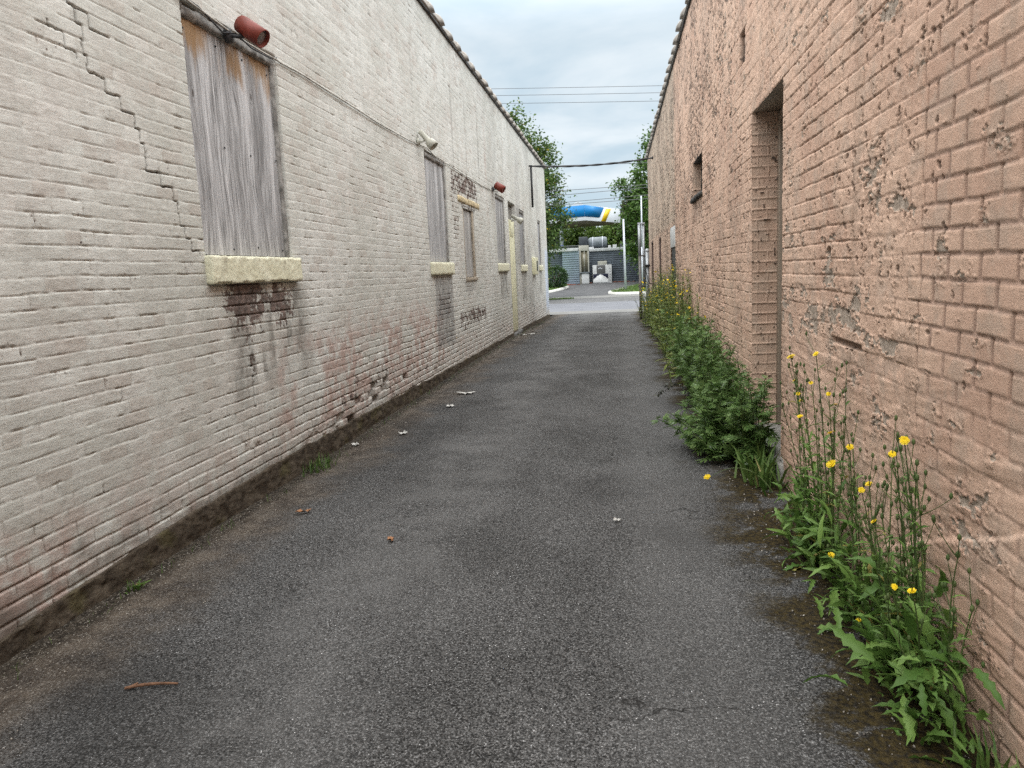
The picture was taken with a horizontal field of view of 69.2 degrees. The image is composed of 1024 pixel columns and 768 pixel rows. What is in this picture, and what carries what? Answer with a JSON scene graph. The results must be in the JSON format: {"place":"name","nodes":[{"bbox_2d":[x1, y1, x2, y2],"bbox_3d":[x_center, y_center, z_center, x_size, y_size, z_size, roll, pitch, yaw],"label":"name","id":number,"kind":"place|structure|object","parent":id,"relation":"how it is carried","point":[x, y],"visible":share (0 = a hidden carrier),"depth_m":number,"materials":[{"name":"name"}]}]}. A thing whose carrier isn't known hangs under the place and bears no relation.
{"place":"outdoors","nodes":[
{"label":"outdoors","id":0,"kind":"place"},
{"bbox_2d":[2,326,531,679],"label":"grass","id":1,"kind":"structure","parent":0,"point":[283,490],"depth_m":5.52,"materials":[{"name":"green plant"}]},
{"bbox_2d":[0,311,994,767],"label":"alley","id":2,"kind":"structure","parent":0,"point":[512,595],"depth_m":3.48,"materials":[{"name":"grey asphalt"}]},
{"bbox_2d":[125,579,139,593],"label":"grass tuft","id":3,"kind":"object","parent":2,"relation":"on","point":[128,588],"visible":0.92,"depth_m":3.98,"materials":[{"name":"green plant"}]},
{"bbox_2d":[125,579,150,593],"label":"weed","id":4,"kind":"object","parent":2,"relation":"on","point":[139,585],"visible":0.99,"depth_m":4.03,"materials":[{"name":"green plant"}]},
{"bbox_2d":[124,682,177,689],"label":"twig","id":5,"kind":"object","parent":2,"relation":"on","point":[135,685],"visible":1,"depth_m":2.99,"materials":[{"name":"brown wood"}]},
{"bbox_2d":[295,508,311,512],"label":"dry leaf","id":6,"kind":"object","parent":2,"relation":"on","point":[300,510],"visible":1,"depth_m":5.17,"materials":[{"name":"orange plant"}]},
{"bbox_2d":[301,450,346,476],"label":"grass tuft","id":7,"kind":"object","parent":2,"relation":"on","point":[311,467],"visible":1,"depth_m":6.39,"materials":[{"name":"green plant"}]},
{"bbox_2d":[0,325,970,758],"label":"grit","id":8,"kind":"object","parent":2,"relation":"on","point":[344,489],"visible":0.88,"depth_m":4.29,"materials":[{"name":"grey gravel"}]},
{"bbox_2d":[637,222,645,319],"bbox_3d":[4.335,-3.729,24.770,0.260,3.244,0.122,-1,9,8],"label":"gate leaf","id":9,"kind":"object","parent":2,"relation":"on","point":[640,285],"visible":0.95,"depth_m":24.67,"materials":[{"name":"metal"}]},
{"bbox_2d":[634,285,653,326],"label":"tall weed","id":10,"kind":"object","parent":2,"relation":"on","point":[644,319],"visible":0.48,"depth_m":20.68,"materials":[{"name":"green plant"}]},
{"bbox_2d":[645,249,649,312],"bbox_3d":[4.652,-3.435,25.570,0.240,2.431,0.180,-1,9,8],"label":"gate post","id":11,"kind":"object","parent":2,"relation":"on","point":[647,265],"visible":0.5,"depth_m":25.45,"materials":[{"name":"metal"}]},
{"bbox_2d":[640,278,660,325],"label":"tall weed","id":12,"kind":"object","parent":2,"relation":"on","point":[645,303],"visible":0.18,"depth_m":19.46,"materials":[{"name":"green plant"}]},
{"bbox_2d":[643,278,660,336],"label":"tall weed","id":13,"kind":"object","parent":2,"relation":"on","point":[649,324],"visible":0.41,"depth_m":17.25,"materials":[{"name":"green plant"}]},
{"bbox_2d":[644,272,662,330],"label":"tall weed","id":14,"kind":"object","parent":2,"relation":"on","point":[653,295],"visible":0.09,"depth_m":18.53,"materials":[{"name":"green plant"}]},
{"bbox_2d":[650,274,669,340],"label":"tall weed","id":15,"kind":"object","parent":2,"relation":"on","point":[655,331],"visible":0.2,"depth_m":16.25,"materials":[{"name":"green plant"}]},
{"bbox_2d":[652,269,672,342],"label":"tall weed","id":16,"kind":"object","parent":2,"relation":"on","point":[656,296],"visible":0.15,"depth_m":15.30,"materials":[{"name":"green plant"}]},
{"bbox_2d":[652,259,676,354],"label":"tall weed","id":17,"kind":"object","parent":2,"relation":"on","point":[661,303],"visible":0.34,"depth_m":13.46,"materials":[{"name":"green plant"}]},
{"bbox_2d":[657,267,675,332],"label":"tall weed","id":18,"kind":"object","parent":2,"relation":"on","point":[666,286],"visible":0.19,"depth_m":14.52,"materials":[{"name":"green plant"}]},
{"bbox_2d":[652,260,685,358],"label":"tall weed","id":19,"kind":"object","parent":2,"relation":"on","point":[666,317],"visible":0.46,"depth_m":12.86,"materials":[{"name":"green plant"}]},
{"bbox_2d":[642,279,699,382],"bbox_3d":[2.356,-0.778,10.511,0.714,1.447,1.715,1,9,22],"label":"tall weed","id":20,"kind":"object","parent":2,"relation":"on","point":[663,345],"visible":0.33,"depth_m":10.57,"materials":[{"name":"green plant"}]},
{"bbox_2d":[657,270,693,368],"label":"tall weed","id":21,"kind":"object","parent":2,"relation":"on","point":[691,295],"visible":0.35,"depth_m":11.16,"materials":[{"name":"green plant"}]},
{"bbox_2d":[663,268,690,327],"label":"tall weed","id":22,"kind":"object","parent":2,"relation":"on","point":[671,291],"visible":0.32,"depth_m":11.98,"materials":[{"name":"green plant"}]},
{"bbox_2d":[654,382,700,417],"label":"dry sprig","id":23,"kind":"object","parent":2,"relation":"on","point":[668,388],"visible":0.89,"depth_m":7.32,"materials":[{"name":"green plant"}]},
{"bbox_2d":[656,309,702,386],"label":"feathery weed","id":24,"kind":"object","parent":2,"relation":"on","point":[665,332],"visible":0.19,"depth_m":9.84,"materials":[{"name":"green plant"}]},
{"bbox_2d":[668,286,705,383],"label":"tall weed","id":25,"kind":"object","parent":2,"relation":"on","point":[697,313],"visible":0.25,"depth_m":9.54,"materials":[{"name":"green plant"}]},
{"bbox_2d":[667,310,716,391],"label":"feathery weed","id":26,"kind":"object","parent":2,"relation":"on","point":[694,320],"visible":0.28,"depth_m":8.96,"materials":[{"name":"green plant"}]},
{"bbox_2d":[651,400,735,463],"bbox_3d":[1.621,0.393,6.317,0.732,0.536,0.852,-9,11,-37],"label":"feathery weed","id":27,"kind":"object","parent":2,"relation":"on","point":[705,429],"visible":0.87,"depth_m":6.15,"materials":[{"name":"green plant"}]},
{"bbox_2d":[667,314,726,406],"bbox_3d":[2.032,-0.208,8.117,0.698,1.085,1.029,-1,9,8],"label":"feathery weed","id":28,"kind":"object","parent":2,"relation":"on","point":[688,376],"visible":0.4,"depth_m":8.08,"materials":[{"name":"green plant"}]},
{"bbox_2d":[687,330,740,413],"bbox_3d":[1.965,-0.063,7.352,0.576,0.999,1.406,-1,9,8],"label":"feathery weed","id":29,"kind":"object","parent":2,"relation":"on","point":[701,383],"visible":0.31,"depth_m":7.24,"materials":[{"name":"green plant"}]},
{"bbox_2d":[688,343,757,444],"bbox_3d":[1.846,0.077,6.666,0.634,0.904,1.172,-1,9,8],"label":"feathery weed","id":30,"kind":"object","parent":2,"relation":"on","point":[723,384],"visible":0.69,"depth_m":6.42,"materials":[{"name":"green plant"}]},
{"bbox_2d":[696,372,780,471],"bbox_3d":[1.795,0.262,5.973,0.582,0.844,1.182,-1,9,8],"label":"feathery weed","id":31,"kind":"object","parent":2,"relation":"on","point":[748,435],"visible":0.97,"depth_m":5.60,"materials":[{"name":"green plant"}]},
{"bbox_2d":[704,468,772,491],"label":"hawkweed","id":32,"kind":"object","parent":2,"relation":"on","point":[707,476],"visible":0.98,"depth_m":5.32,"materials":[{"name":"yellow plant"}]},
{"bbox_2d":[729,435,790,495],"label":"grass tuft","id":33,"kind":"object","parent":2,"relation":"on","point":[763,471],"visible":0.95,"depth_m":5.33,"materials":[{"name":"green plant"}]},
{"bbox_2d":[762,331,876,613],"bbox_3d":[1.552,0.384,3.805,0.449,1.332,1.438,-1,9,8],"label":"hawkweed","id":34,"kind":"object","parent":2,"relation":"on","point":[816,526],"visible":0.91,"depth_m":3.87,"materials":[{"name":"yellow plant"}]},
{"bbox_2d":[803,410,887,640],"bbox_3d":[1.477,0.593,3.304,0.368,0.994,0.693,-1,9,8],"label":"hawkweed","id":35,"kind":"object","parent":2,"relation":"on","point":[850,548],"visible":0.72,"depth_m":3.28,"materials":[{"name":"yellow plant"}]},
{"bbox_2d":[803,415,1004,766],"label":"hawkweed","id":36,"kind":"object","parent":2,"relation":"on","point":[878,648],"visible":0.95,"depth_m":2.68,"materials":[{"name":"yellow plant"}]},
{"bbox_2d":[850,514,1007,767],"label":"hawkweed","id":37,"kind":"object","parent":2,"relation":"on","point":[949,716],"visible":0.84,"depth_m":2.42,"materials":[{"name":"green plant"}]},
{"bbox_2d":[938,721,1019,767],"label":"grass tuft","id":38,"kind":"object","parent":2,"relation":"on","point":[981,759],"visible":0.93,"depth_m":2.27,"materials":[{"name":"green plant"}]},
{"bbox_2d":[427,0,685,228],"label":"sky","id":39,"kind":"structure","parent":0,"point":[539,47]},
{"bbox_2d":[502,101,640,103],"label":"overhead wire","id":40,"kind":"object","parent":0,"point":[575,102],"visible":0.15,"depth_m":42.88,"materials":[{"name":"grey metal"}]},
{"bbox_2d":[496,92,659,95],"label":"overhead wire","id":41,"kind":"object","parent":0,"point":[570,94],"visible":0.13,"depth_m":42.86,"materials":[{"name":"grey metal"}]},
{"bbox_2d":[497,85,662,88],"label":"overhead wire","id":42,"kind":"object","parent":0,"point":[569,87],"visible":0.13,"depth_m":42.78,"materials":[{"name":"grey metal"}]},
{"bbox_2d":[549,281,638,297],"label":"forecourt","id":43,"kind":"structure","parent":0,"point":[594,289],"depth_m":57.36,"materials":[{"name":"grey asphalt"}]},
{"bbox_2d":[549,286,568,292],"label":"kerb","id":44,"kind":"structure","parent":43,"relation":"on","point":[559,289],"depth_m":57.72,"materials":[{"name":"white concrete"}]},
{"bbox_2d":[593,261,611,282],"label":"vending cabinet","id":45,"kind":"object","parent":43,"relation":"on","point":[602,271],"visible":1,"depth_m":64.11,"materials":[{"name":"white metal"}]},
{"bbox_2d":[608,289,645,294],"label":"kerb","id":46,"kind":"structure","parent":43,"relation":"on","point":[617,293],"depth_m":50.52,"materials":[{"name":"white concrete"}]},
{"bbox_2d":[549,309,642,314],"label":"pavement","id":47,"kind":"structure","parent":0,"point":[593,311],"depth_m":33.58,"materials":[{"name":"concrete"}]},
{"bbox_2d":[545,187,647,196],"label":"overhead wire","id":48,"kind":"object","parent":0,"point":[599,191],"visible":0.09,"depth_m":44.44,"materials":[{"name":"grey metal"}]},
{"bbox_2d":[545,184,647,191],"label":"overhead wire","id":49,"kind":"object","parent":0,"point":[594,188],"visible":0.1,"depth_m":44.45,"materials":[{"name":"grey metal"}]},
{"bbox_2d":[548,195,644,203],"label":"overhead wire","id":50,"kind":"object","parent":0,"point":[596,199],"visible":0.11,"depth_m":44.52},
{"bbox_2d":[549,301,645,311],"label":"road","id":51,"kind":"structure","parent":0,"point":[592,306],"depth_m":38.84,"materials":[{"name":"grey asphalt"}]},
{"bbox_2d":[549,296,645,303],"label":"shoulder","id":52,"kind":"object","parent":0,"point":[590,300],"visible":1,"depth_m":45.80},
{"bbox_2d":[549,297,573,299],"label":"grass","id":53,"kind":"structure","parent":52,"relation":"on","point":[554,298],"depth_m":48.84,"materials":[{"name":"green plant"}]},
{"bbox_2d":[549,294,645,299],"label":"path","id":54,"kind":"structure","parent":0,"point":[603,296],"depth_m":49.47,"materials":[{"name":"concrete"}]},
{"bbox_2d":[548,198,647,205],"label":"overhead wire","id":55,"kind":"object","parent":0,"point":[594,202],"visible":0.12,"depth_m":44.57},
{"bbox_2d":[567,281,634,284],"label":"rubble","id":56,"kind":"object","parent":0,"point":[591,282],"visible":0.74,"depth_m":64.12,"materials":[{"name":"brick"}]},
{"bbox_3d":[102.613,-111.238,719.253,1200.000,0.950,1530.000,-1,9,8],"label":"ground","id":57,"kind":"structure","parent":0,"visible":0},
{"bbox_2d":[0,0,549,665],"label":"brick building","id":58,"kind":"structure","parent":57,"relation":"on","point":[236,276],"depth_m":5.13,"materials":[{"name":"brick"}]},
{"bbox_2d":[190,0,276,58],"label":"cable","id":59,"kind":"object","parent":58,"relation":"attached to","point":[210,19],"visible":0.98,"depth_m":5.29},
{"bbox_2d":[179,2,302,284],"bbox_3d":[-2.005,-1.681,5.573,0.137,1.831,1.447,-1,9,8],"label":"window","id":60,"kind":"structure","parent":58,"relation":"in","point":[231,90],"depth_m":5.49,"materials":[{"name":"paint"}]},
{"bbox_2d":[223,15,269,47],"bbox_3d":[-1.900,-2.540,5.337,0.290,0.232,0.192,-1,9,8],"label":"wall floodlight","id":61,"kind":"object","parent":58,"relation":"attached to","point":[253,32],"depth_m":5.31,"materials":[{"name":"red metal"}]},
{"bbox_2d":[186,0,498,191],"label":"cable","id":62,"kind":"object","parent":58,"relation":"attached to","point":[217,22],"visible":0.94,"depth_m":6.82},
{"bbox_2d":[416,130,437,150],"bbox_3d":[-1.183,-3.423,10.403,0.284,0.293,0.158,-1,9,8],"label":"wall floodlight","id":63,"kind":"object","parent":58,"relation":"attached to","point":[431,144],"depth_m":10.38,"materials":[{"name":"white metal"}]},
{"bbox_2d":[424,151,454,274],"bbox_3d":[-1.151,-2.615,11.561,0.136,1.820,1.445,-1,9,8],"label":"window","id":64,"kind":"structure","parent":58,"relation":"in","point":[434,168],"depth_m":11.59,"materials":[{"name":"paint"}]},
{"bbox_2d":[457,195,478,280],"bbox_3d":[-0.795,-2.722,14.058,0.091,1.504,2.040,-1,9,8],"label":"window","id":65,"kind":"structure","parent":58,"relation":"in","point":[468,226],"depth_m":14.06,"materials":[{"name":"grey wood"}]},
{"bbox_2d":[492,182,505,192],"bbox_3d":[-0.287,-4.399,16.612,0.304,0.263,0.211,-1,9,8],"label":"wall floodlight","id":66,"kind":"object","parent":58,"relation":"attached to","point":[500,187],"depth_m":16.56,"materials":[{"name":"red metal"}]},
{"bbox_2d":[495,194,509,271],"bbox_3d":[-0.262,-3.598,17.796,0.136,1.791,1.495,-1,9,8],"label":"window","id":67,"kind":"structure","parent":58,"relation":"in","point":[503,266],"depth_m":17.90,"materials":[{"name":"paint"}]},
{"bbox_2d":[508,219,522,335],"bbox_3d":[0.034,-3.040,19.844,0.205,3.485,1.538,-1,9,8],"label":"door","id":68,"kind":"structure","parent":58,"relation":"in","point":[511,224],"depth_m":19.97,"materials":[{"name":"beige paint"}]},
{"bbox_2d":[511,214,523,223],"bbox_3d":[0.141,-4.324,19.485,0.348,0.282,0.167,-2,9,3],"label":"wall floodlight","id":69,"kind":"object","parent":58,"relation":"attached to","point":[519,220],"depth_m":19.45,"materials":[{"name":"white metal"}]},
{"bbox_2d":[519,210,527,271],"bbox_3d":[0.301,-4.188,21.753,0.131,1.770,1.274,-1,9,8],"label":"window","id":70,"kind":"structure","parent":58,"relation":"in","point":[524,268],"depth_m":21.94,"materials":[{"name":"paint"}]},
{"bbox_2d":[532,257,537,274],"bbox_3d":[0.760,-3.881,24.430,0.114,0.550,0.900,-1,9,8],"label":"meter box","id":71,"kind":"object","parent":58,"relation":"attached to","point":[534,266],"visible":1,"depth_m":24.03,"materials":[{"name":"beige paint"}]},
{"bbox_2d":[537,220,542,270],"bbox_3d":[0.973,-4.929,26.474,0.133,1.769,1.026,-1,9,8],"label":"window","id":72,"kind":"structure","parent":58,"relation":"in","point":[540,266],"depth_m":26.71,"materials":[{"name":"paint"}]},
{"bbox_2d":[507,97,578,281],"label":"street tree","id":73,"kind":"object","parent":57,"relation":"on","point":[550,180],"visible":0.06,"depth_m":46.23,"materials":[{"name":"green plant"}]},
{"bbox_2d":[547,228,574,243],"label":"background tree","id":74,"kind":"object","parent":57,"relation":"on","point":[566,236],"visible":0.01,"depth_m":82.02,"materials":[{"name":"green plant"}]},
{"bbox_2d":[549,205,620,245],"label":"station canopy","id":75,"kind":"object","parent":57,"relation":"on","point":[588,216],"visible":0.23,"depth_m":72.27,"materials":[{"name":"blue metal"}]},
{"bbox_2d":[558,225,616,247],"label":"background tree","id":76,"kind":"object","parent":57,"relation":"on","point":[588,232],"visible":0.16,"depth_m":80.80,"materials":[{"name":"green plant"}]},
{"bbox_2d":[547,245,645,284],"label":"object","id":77,"kind":"object","parent":57,"relation":"on","point":[578,262],"visible":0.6,"depth_m":64.33,"materials":[{"name":"grey"}]},
{"bbox_2d":[579,245,589,283],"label":"window","id":78,"kind":"structure","parent":77,"relation":"in","point":[584,249],"depth_m":64.06,"materials":[{"name":"glass"}]},
{"bbox_2d":[579,236,606,248],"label":"roof duct","id":79,"kind":"object","parent":77,"relation":"on","point":[596,242],"visible":0.72,"depth_m":65.62,"materials":[{"name":"metal"}]},
{"bbox_2d":[598,224,637,246],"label":"background tree","id":80,"kind":"object","parent":57,"relation":"on","point":[614,235],"visible":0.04,"depth_m":81.25,"materials":[{"name":"green plant"}]},
{"bbox_2d":[605,109,653,274],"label":"street tree","id":81,"kind":"object","parent":57,"relation":"on","point":[632,219],"visible":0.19,"depth_m":58.80,"materials":[{"name":"green plant"}]},
{"bbox_2d":[611,200,647,245],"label":"street tree","id":82,"kind":"object","parent":57,"relation":"on","point":[624,222],"visible":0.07,"depth_m":80.31,"materials":[{"name":"green plant"}]},
{"bbox_2d":[644,0,1023,767],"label":"brick building","id":83,"kind":"structure","parent":57,"relation":"on","point":[840,182],"depth_m":3.26,"materials":[{"name":"beige brick"}]},
{"bbox_2d":[529,156,652,206],"bbox_3d":[2.450,-6.349,23.262,3.944,1.315,0.103,0,9,16],"label":"service cable","id":84,"kind":"object","parent":83,"relation":"attached to","point":[554,166],"visible":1,"depth_m":23.36,"materials":[{"name":"black rubber"}]},
{"bbox_2d":[651,241,653,297],"bbox_3d":[4.706,-3.346,24.513,0.110,2.700,0.900,-1,9,8],"label":"door","id":85,"kind":"structure","parent":83,"relation":"in","point":[652,241],"depth_m":24.80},
{"bbox_2d":[659,237,661,294],"bbox_3d":[4.084,-2.641,20.148,0.110,2.660,0.530,-1,9,8],"label":"door","id":86,"kind":"structure","parent":83,"relation":"in","point":[660,255],"depth_m":20.21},
{"bbox_2d":[670,225,675,315],"bbox_3d":[3.425,-1.937,15.604,0.072,2.680,1.240,-1,9,8],"label":"door","id":87,"kind":"structure","parent":83,"relation":"in","point":[672,230],"depth_m":15.44,"materials":[{"name":"grey metal"}]},
{"bbox_2d":[690,149,702,203],"bbox_3d":[2.760,-2.927,10.543,0.352,0.622,1.364,-1,9,8],"label":"window","id":88,"kind":"structure","parent":83,"relation":"in","point":[697,165],"depth_m":11.14,"materials":[{"name":"paint"}]},
{"bbox_2d":[752,76,783,483],"bbox_3d":[2.208,-0.792,5.924,0.468,2.918,1.624,-1,9,8],"label":"doorway","id":89,"kind":"structure","parent":83,"relation":"in","point":[767,120],"depth_m":6.36,"materials":[{"name":"brick"}]},
{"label":"lawn","id":90,"kind":"structure","parent":0,"visible":0},
{"bbox_2d":[549,284,645,291],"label":"grass","id":91,"kind":"structure","parent":90,"relation":"on","point":[634,288],"depth_m":52.59,"materials":[{"name":"green plant"}]},
{"bbox_2d":[622,219,626,288],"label":"lamp pole","id":92,"kind":"object","parent":90,"relation":"on","point":[625,282],"visible":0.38,"depth_m":52.60,"materials":[{"name":"metal"}]},
{"bbox_2d":[640,196,642,284],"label":"flagpole","id":93,"kind":"object","parent":90,"relation":"on","point":[641,240],"visible":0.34,"depth_m":54.25,"materials":[{"name":"white metal"}]},
{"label":"lawn","id":94,"kind":"structure","parent":0,"visible":0},
{"bbox_2d":[548,264,568,287],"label":"round bush","id":95,"kind":"object","parent":94,"relation":"on","point":[561,276],"visible":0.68,"depth_m":59.23,"materials":[{"name":"green plant"}]}
]}

